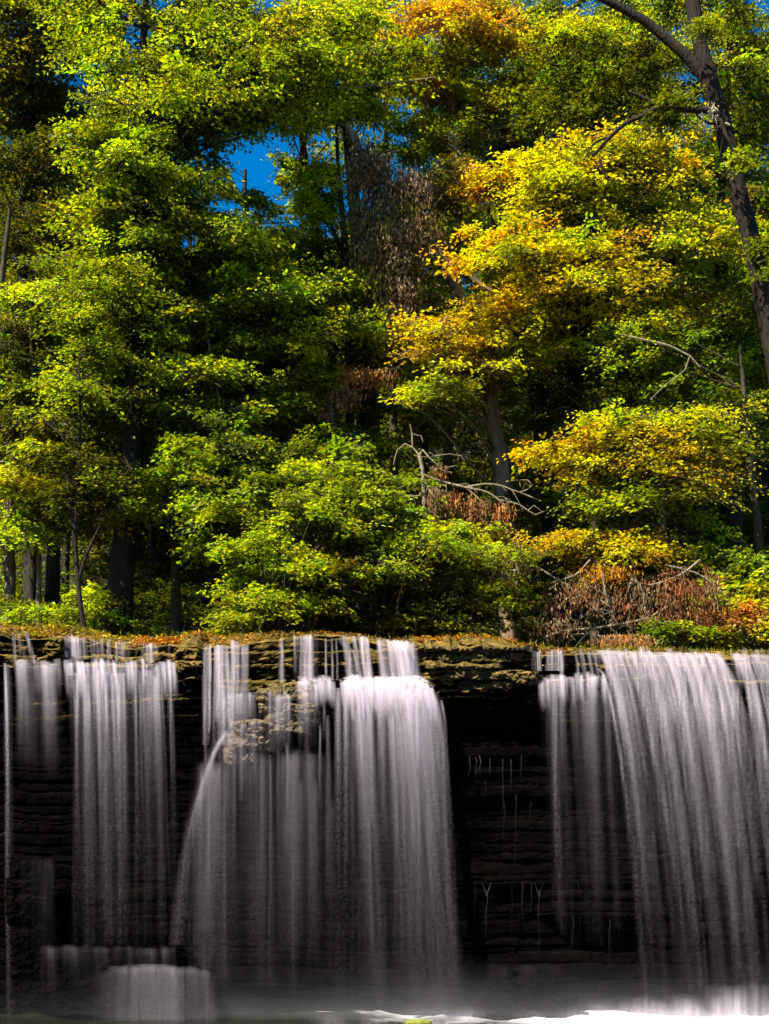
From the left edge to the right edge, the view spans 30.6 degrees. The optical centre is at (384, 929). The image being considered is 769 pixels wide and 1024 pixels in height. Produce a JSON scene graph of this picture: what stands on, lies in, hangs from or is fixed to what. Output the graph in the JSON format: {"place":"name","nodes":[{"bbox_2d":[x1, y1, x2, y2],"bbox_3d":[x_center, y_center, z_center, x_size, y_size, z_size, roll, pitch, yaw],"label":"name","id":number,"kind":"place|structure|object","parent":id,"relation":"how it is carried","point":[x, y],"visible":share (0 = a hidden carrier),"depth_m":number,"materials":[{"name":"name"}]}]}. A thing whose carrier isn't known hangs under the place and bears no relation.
{"place":"outdoors","nodes":[
{"label":"outdoors","id":0,"kind":"place"},
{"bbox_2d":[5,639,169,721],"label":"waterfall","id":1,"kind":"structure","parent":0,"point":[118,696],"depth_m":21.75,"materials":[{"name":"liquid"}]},
{"bbox_2d":[218,646,234,710],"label":"waterfall","id":2,"kind":"structure","parent":0,"point":[219,673],"depth_m":21.83,"materials":[{"name":"liquid"}]},
{"bbox_2d":[281,636,433,721],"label":"waterfall","id":3,"kind":"structure","parent":0,"point":[414,683],"depth_m":21.85,"materials":[{"name":"liquid"}]},
{"bbox_2d":[0,625,768,1016],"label":"cliff","id":4,"kind":"structure","parent":0,"point":[450,849],"depth_m":22.32,"materials":[{"name":"black stone"}]},
{"bbox_2d":[43,638,63,659],"bbox_3d":[-5.273,-4.487,22.421,0.332,0.541,1.032,0,0,-12],"label":"overhanging rock","id":5,"kind":"object","parent":4,"relation":"on","point":[53,651],"visible":0.98,"depth_m":22.00,"materials":[{"name":"brown stone"}]},
{"bbox_2d":[172,648,203,694],"bbox_3d":[-3.127,-4.136,22.384,0.506,0.890,1.178,0,0,-9],"label":"overhanging rock","id":6,"kind":"object","parent":4,"relation":"on","point":[189,661],"visible":0.84,"depth_m":21.97,"materials":[{"name":"brown stone"}]},
{"bbox_2d":[223,680,321,763],"bbox_3d":[-1.787,-3.295,22.214,1.605,1.440,1.133,0,0,0],"label":"rock outcrop","id":7,"kind":"object","parent":4,"relation":"on","point":[247,740],"visible":0.99,"depth_m":21.76,"materials":[{"name":"stone"}]},
{"bbox_2d":[0,621,768,657],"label":"leaf litter","id":8,"kind":"object","parent":4,"relation":"on","point":[160,640],"visible":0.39,"depth_m":22.60,"materials":[{"name":"brown plant"}]},
{"bbox_2d":[423,643,539,690],"bbox_3d":[1.560,-4.176,22.358,1.895,0.970,1.135,0,0,0],"label":"rock shelf","id":9,"kind":"object","parent":4,"relation":"on","point":[509,679],"visible":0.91,"depth_m":21.97,"materials":[{"name":"stone"}]},
{"bbox_2d":[482,535,746,645],"bbox_3d":[3.982,-5.647,23.969,4.626,2.055,1.262,0,0,0],"label":"fallen tree top","id":10,"kind":"object","parent":4,"relation":"on","point":[669,608],"visible":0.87,"depth_m":23.97,"materials":[{"name":"brown plant"}]},
{"bbox_2d":[585,631,662,650],"bbox_3d":[3.940,-4.741,23.201,1.328,0.385,0.858,0,0,0],"label":"dry fern clump","id":11,"kind":"object","parent":4,"relation":"on","point":[628,640],"visible":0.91,"depth_m":23.09,"materials":[{"name":"brown plant"}]},
{"bbox_2d":[634,616,745,651],"bbox_3d":[5.117,-4.802,23.641,1.925,0.925,1.086,0,0,0],"label":"bush","id":12,"kind":"object","parent":4,"relation":"on","point":[682,631],"visible":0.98,"depth_m":23.46,"materials":[{"name":"green plant"}]},
{"bbox_2d":[0,1010,768,1023],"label":"pool","id":13,"kind":"structure","parent":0,"point":[383,1017],"depth_m":20.77,"materials":[{"name":"white liquid"}]},
{"bbox_2d":[4,856,52,1015],"bbox_3d":[-5.555,0.209,21.930,0.745,2.776,1.182,0,0,-14],"label":"boulder","id":14,"kind":"object","parent":13,"relation":"in","point":[28,909],"visible":0.96,"depth_m":21.50,"materials":[{"name":"black stone"}]},
{"bbox_2d":[45,945,197,1018],"bbox_3d":[-4.173,0.915,21.790,2.607,1.377,1.126,0,0,0],"label":"boulder","id":15,"kind":"object","parent":13,"relation":"in","point":[73,988],"visible":0.6,"depth_m":21.40,"materials":[{"name":"black stone"}]},
{"bbox_2d":[94,965,205,1020],"bbox_3d":[-3.558,1.039,21.206,1.780,1.036,1.211,0,0,0],"label":"boulder","id":16,"kind":"object","parent":13,"relation":"in","point":[123,998],"visible":0.98,"depth_m":20.78,"materials":[{"name":"grey stone"}]},
{"bbox_2d":[403,1019,431,1023],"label":"mossy stone","id":17,"kind":"object","parent":13,"relation":"in","point":[417,1021],"visible":1,"depth_m":19.46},
{"bbox_2d":[471,966,580,1020],"bbox_3d":[2.201,1.061,21.739,1.740,1.020,1.252,0,0,0],"label":"boulder","id":18,"kind":"object","parent":13,"relation":"in","point":[537,992],"visible":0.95,"depth_m":21.30,"materials":[{"name":"grey stone"}]},
{"bbox_2d":[0,331,768,650],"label":"ground","id":19,"kind":"structure","parent":0,"point":[190,575],"depth_m":36.30,"materials":[{"name":"soil"}]},
{"bbox_2d":[0,300,75,626],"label":"thin tree","id":20,"kind":"object","parent":19,"relation":"on","point":[17,387],"visible":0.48,"depth_m":26.33,"materials":[{"name":"green plant"}]},
{"bbox_2d":[0,276,105,624],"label":"young tree","id":21,"kind":"object","parent":19,"relation":"on","point":[16,530],"visible":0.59,"depth_m":26.16,"materials":[{"name":"green plant"}]},
{"bbox_2d":[0,188,121,564],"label":"linden tree","id":22,"kind":"object","parent":19,"relation":"on","point":[43,266],"visible":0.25,"depth_m":27.56,"materials":[{"name":"green plant"}]},
{"bbox_2d":[0,580,136,633],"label":"bush","id":23,"kind":"object","parent":19,"relation":"on","point":[94,595],"visible":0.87,"depth_m":25.17,"materials":[{"name":"green plant"}]},
{"bbox_2d":[0,0,141,625],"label":"olive green tree","id":24,"kind":"object","parent":19,"relation":"on","point":[38,101],"visible":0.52,"depth_m":30.37,"materials":[{"name":"green plant"}]},
{"bbox_2d":[0,221,153,606],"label":"woodland tree","id":25,"kind":"object","parent":19,"relation":"on","point":[52,574],"visible":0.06,"depth_m":31.35,"materials":[{"name":"green plant"}]},
{"bbox_2d":[0,234,158,557],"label":"woodland tree","id":26,"kind":"object","parent":19,"relation":"on","point":[5,458],"depth_m":35.44,"materials":[{"name":"green plant"}]},
{"bbox_2d":[0,342,159,628],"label":"young tree","id":27,"kind":"object","parent":19,"relation":"on","point":[91,478],"visible":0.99,"depth_m":24.73,"materials":[{"name":"green plant"}]},
{"bbox_2d":[20,301,156,601],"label":"woodland tree","id":28,"kind":"object","parent":19,"relation":"on","point":[65,562],"depth_m":33.42,"materials":[{"name":"green plant"}]},
{"bbox_2d":[15,240,206,591],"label":"woodland tree","id":29,"kind":"object","parent":19,"relation":"on","point":[153,548],"visible":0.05,"depth_m":33.96,"materials":[{"name":"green plant"}]},
{"bbox_2d":[27,216,352,637],"bbox_3d":[-3.613,-9.386,26.583,6.133,9.437,5.565,0,0,0],"label":"linden tree","id":30,"kind":"object","parent":19,"relation":"on","point":[251,279],"visible":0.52,"depth_m":25.68,"materials":[{"name":"green plant"}]},
{"bbox_2d":[145,189,267,537],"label":"woodland tree","id":31,"kind":"object","parent":19,"relation":"on","point":[192,529],"depth_m":36.89,"materials":[{"name":"green plant"}]},
{"bbox_2d":[92,321,328,634],"bbox_3d":[-3.225,-7.766,25.672,4.792,6.333,3.710,0,0,29],"label":"understory maple","id":32,"kind":"object","parent":19,"relation":"on","point":[189,458],"visible":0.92,"depth_m":24.97,"materials":[{"name":"green plant"}]},
{"bbox_2d":[32,288,397,631],"bbox_3d":[-3.188,-8.455,26.617,6.895,7.714,4.587,0,0,0],"label":"understory maple","id":33,"kind":"object","parent":19,"relation":"on","point":[294,403],"visible":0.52,"depth_m":25.72,"materials":[{"name":"green plant"}]},
{"bbox_2d":[0,0,439,636],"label":"maple tree","id":34,"kind":"object","parent":19,"relation":"on","point":[216,72],"visible":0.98,"depth_m":24.88,"materials":[{"name":"green plant"}]},
{"bbox_2d":[143,169,341,574],"bbox_3d":[-3.388,-13.176,35.359,4.843,11.475,6.470,0,0,0],"label":"woodland tree","id":35,"kind":"object","parent":19,"relation":"on","point":[245,176],"visible":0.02,"depth_m":34.97,"materials":[{"name":"green plant"}]},
{"bbox_2d":[186,455,379,636],"bbox_3d":[-1.707,-6.440,23.964,3.104,3.636,2.718,0,0,-23],"label":"bush","id":36,"kind":"object","parent":19,"relation":"on","point":[262,604],"visible":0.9,"depth_m":23.69,"materials":[{"name":"green plant"}]},
{"bbox_2d":[284,590,296,618],"bbox_3d":[-1.631,-5.474,23.671,0.298,0.516,0.437,0,0,0],"label":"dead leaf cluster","id":37,"kind":"object","parent":36,"relation":"hanging from","point":[289,602],"visible":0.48,"depth_m":23.61,"materials":[{"name":"plant"}]},
{"bbox_2d":[172,0,399,632],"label":"ash tree","id":38,"kind":"object","parent":19,"relation":"on","point":[305,242],"visible":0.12,"depth_m":28.61,"materials":[{"name":"green plant"}]},
{"bbox_2d":[224,255,388,488],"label":"woodland tree","id":39,"kind":"object","parent":19,"relation":"on","point":[278,437],"visible":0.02,"depth_m":36.97,"materials":[{"name":"green plant"}]},
{"bbox_2d":[253,24,444,593],"bbox_3d":[-0.602,-11.348,26.852,3.119,13.186,4.976,0,0,24],"label":"dead topped tree","id":40,"kind":"object","parent":19,"relation":"on","point":[318,175],"visible":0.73,"depth_m":27.30,"materials":[{"name":"green plant"}]},
{"bbox_2d":[305,362,406,426],"bbox_3d":[-0.583,-9.882,26.059,1.981,1.230,1.161,0,0,0],"label":"dead leaf cluster","id":41,"kind":"object","parent":40,"relation":"attached to","point":[357,378],"visible":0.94,"depth_m":25.87,"materials":[{"name":"brown plant"}]},
{"bbox_2d":[341,77,435,89],"bbox_3d":[-0.075,-15.956,26.500,2.094,0.248,0.034,0,0,0],"label":"bare twig","id":42,"kind":"object","parent":40,"relation":"attached to","point":[404,81],"visible":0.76,"depth_m":26.49,"materials":[{"name":"brown wood"}]},
{"bbox_2d":[333,122,453,325],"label":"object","id":43,"kind":"object","parent":40,"relation":"hanging from","point":[392,234],"visible":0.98,"depth_m":25.69,"materials":[{"name":"brown plant"}]},
{"bbox_2d":[239,324,484,632],"bbox_3d":[-0.549,-8.514,27.246,3.712,7.708,5.589,0,0,30],"label":"linden tree","id":44,"kind":"object","parent":19,"relation":"on","point":[340,441],"visible":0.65,"depth_m":26.34,"materials":[{"name":"green plant"}]},
{"bbox_2d":[0,457,768,651],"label":"undergrowth","id":45,"kind":"object","parent":19,"relation":"on","point":[191,608],"visible":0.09,"depth_m":33.22,"materials":[{"name":"green plant"}]},
{"bbox_2d":[0,0,768,546],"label":"woodland","id":46,"kind":"object","parent":19,"relation":"on","point":[464,444],"visible":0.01,"depth_m":36.67,"materials":[{"name":"green plant"}]},
{"bbox_2d":[212,458,563,644],"bbox_3d":[0.024,-6.416,24.568,6.100,3.670,3.519,0,0,0],"label":"bush","id":47,"kind":"object","parent":19,"relation":"on","point":[395,573],"visible":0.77,"depth_m":24.09,"materials":[{"name":"green plant"}]},
{"bbox_2d":[393,424,547,547],"bbox_3d":[1.474,-7.784,24.904,2.830,2.352,0.885,0,0,0],"label":"dead brown-leaved branch","id":48,"kind":"object","parent":47,"relation":"attached to","point":[501,514],"visible":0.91,"depth_m":24.88,"materials":[{"name":"brown plant"}]},
{"bbox_2d":[282,0,506,521],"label":"linden tree","id":49,"kind":"object","parent":19,"relation":"on","point":[419,153],"visible":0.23,"depth_m":31.66,"materials":[{"name":"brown plant"}]},
{"bbox_2d":[338,275,548,592],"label":"woodland tree","id":50,"kind":"object","parent":19,"relation":"on","point":[401,414],"visible":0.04,"depth_m":33.94,"materials":[{"name":"green plant"}]},
{"bbox_2d":[366,0,545,636],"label":"orange maple tree","id":51,"kind":"object","parent":19,"relation":"on","point":[458,25],"visible":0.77,"depth_m":28.83,"materials":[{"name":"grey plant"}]},
{"bbox_2d":[341,150,587,640],"bbox_3d":[1.000,-10.037,26.941,4.199,10.946,5.390,0,0,-35],"label":"beech tree","id":52,"kind":"object","parent":19,"relation":"on","point":[427,328],"visible":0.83,"depth_m":26.24,"materials":[{"name":"yellow plant"}]},
{"bbox_2d":[454,134,462,219],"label":"dead sapling","id":53,"kind":"object","parent":52,"relation":"attached to","point":[455,138],"visible":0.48,"depth_m":28.18,"materials":[{"name":"brown wood"}]},
{"bbox_2d":[489,339,548,370],"bbox_3d":[2.517,-10.707,26.199,1.142,0.590,0.074,0,0,0],"label":"broken bough","id":54,"kind":"object","parent":52,"relation":"attached to","point":[491,368],"visible":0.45,"depth_m":26.19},
{"bbox_2d":[428,129,689,647],"bbox_3d":[3.457,-10.853,28.391,5.760,11.288,5.023,0,0,0],"label":"maple tree","id":55,"kind":"object","parent":19,"relation":"on","point":[541,421],"visible":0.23,"depth_m":28.80,"materials":[{"name":"green plant"}]},
{"bbox_2d":[384,461,750,648],"bbox_3d":[3.534,-6.984,27.576,7.365,4.479,3.090,0,0,0],"label":"bush","id":56,"kind":"object","parent":19,"relation":"on","point":[544,497],"visible":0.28,"depth_m":27.27,"materials":[{"name":"green plant"}]},
{"bbox_2d":[436,0,706,645],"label":"dark green tree","id":57,"kind":"object","parent":19,"relation":"on","point":[566,28],"visible":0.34,"depth_m":29.67,"materials":[{"name":"green plant"}]},
{"bbox_2d":[479,297,681,577],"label":"woodland tree","id":58,"kind":"object","parent":19,"relation":"on","point":[525,437],"visible":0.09,"depth_m":32.83,"materials":[{"name":"green plant"}]},
{"bbox_2d":[415,89,768,648],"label":"yellow maple tree","id":59,"kind":"object","parent":19,"relation":"on","point":[576,281],"visible":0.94,"depth_m":25.55,"materials":[{"name":"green plant"}]},
{"bbox_2d":[451,0,768,384],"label":"leaning tree","id":60,"kind":"object","parent":19,"relation":"on","point":[603,76],"visible":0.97,"depth_m":25.43,"materials":[{"name":"green plant"}]},
{"bbox_2d":[497,398,768,651],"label":"golden sapling","id":61,"kind":"object","parent":19,"relation":"on","point":[625,428],"visible":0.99,"depth_m":24.53,"materials":[{"name":"yellow plant"}]},
{"bbox_2d":[554,227,768,543],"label":"woodland tree","id":62,"kind":"object","parent":19,"relation":"on","point":[663,526],"visible":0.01,"depth_m":37.89,"materials":[{"name":"green plant"}]},
{"bbox_2d":[576,274,768,648],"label":"green tree","id":63,"kind":"object","parent":19,"relation":"on","point":[743,567],"visible":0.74,"depth_m":25.27,"materials":[{"name":"green plant"}]},
{"bbox_2d":[618,333,699,399],"bbox_3d":[4.805,-9.851,24.600,1.447,1.171,0.040,0,0,0],"label":"bare twig","id":64,"kind":"object","parent":63,"relation":"attached to","point":[667,345],"visible":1,"depth_m":24.59,"materials":[{"name":"grey wood"}]},
{"bbox_2d":[618,0,768,652],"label":"green tree","id":65,"kind":"object","parent":19,"relation":"on","point":[754,139],"visible":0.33,"depth_m":28.70,"materials":[{"name":"green plant"}]},
{"bbox_2d":[628,282,768,613],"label":"woodland tree","id":66,"kind":"object","parent":19,"relation":"on","point":[694,508],"visible":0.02,"depth_m":33.89,"materials":[{"name":"green plant"}]},
{"bbox_2d":[664,278,768,535],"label":"woodland tree","id":67,"kind":"object","parent":19,"relation":"on","point":[723,510],"visible":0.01,"depth_m":36.91,"materials":[{"name":"green plant"}]},
{"bbox_2d":[691,578,768,651],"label":"bush","id":68,"kind":"object","parent":19,"relation":"on","point":[753,617],"visible":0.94,"depth_m":23.66,"materials":[{"name":"orange plant"}]},
{"bbox_2d":[0,0,768,307],"label":"sky","id":69,"kind":"structure","parent":0,"point":[258,171],"materials":[{"name":"blue"}]},
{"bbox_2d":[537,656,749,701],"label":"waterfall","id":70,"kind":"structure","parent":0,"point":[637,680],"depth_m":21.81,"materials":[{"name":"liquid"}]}
]}

